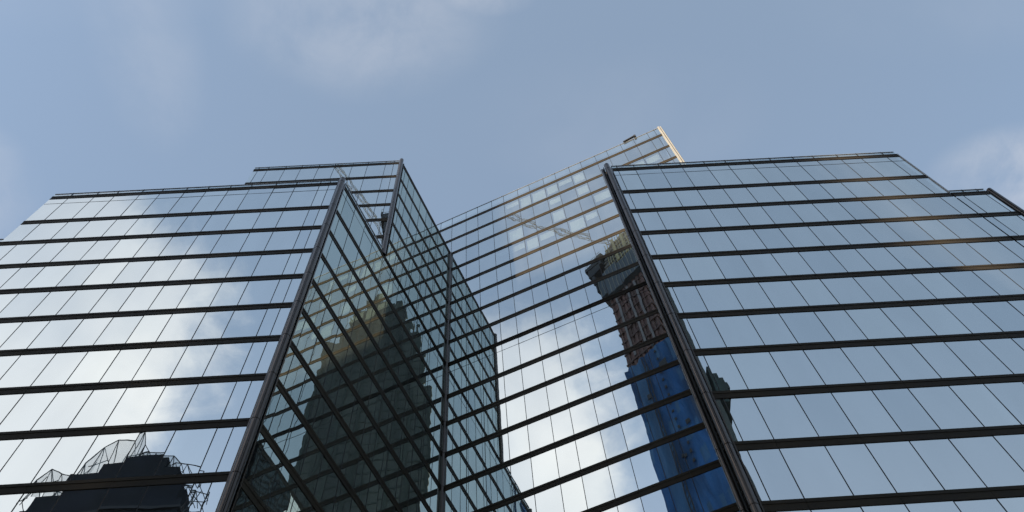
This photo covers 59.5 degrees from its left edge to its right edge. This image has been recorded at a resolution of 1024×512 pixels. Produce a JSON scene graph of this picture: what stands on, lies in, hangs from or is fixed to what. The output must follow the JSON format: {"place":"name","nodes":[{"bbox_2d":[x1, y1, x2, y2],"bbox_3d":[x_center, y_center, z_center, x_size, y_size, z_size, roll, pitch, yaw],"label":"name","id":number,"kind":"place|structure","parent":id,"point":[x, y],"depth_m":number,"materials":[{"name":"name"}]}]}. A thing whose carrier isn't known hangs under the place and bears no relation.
{"place":"outdoors","nodes":[
{"label":"outdoors","id":0,"kind":"place"},
{"bbox_2d":[0,126,1023,511],"bbox_3d":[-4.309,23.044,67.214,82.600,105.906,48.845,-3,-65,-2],"label":"glass office building","id":1,"kind":"structure","parent":0,"point":[652,320],"depth_m":57.02,"materials":[{"name":"blue glass"}]},
{"bbox_2d":[0,0,1023,241],"label":"sky","id":2,"kind":"structure","parent":0,"point":[481,102],"materials":[{"name":"blue"}]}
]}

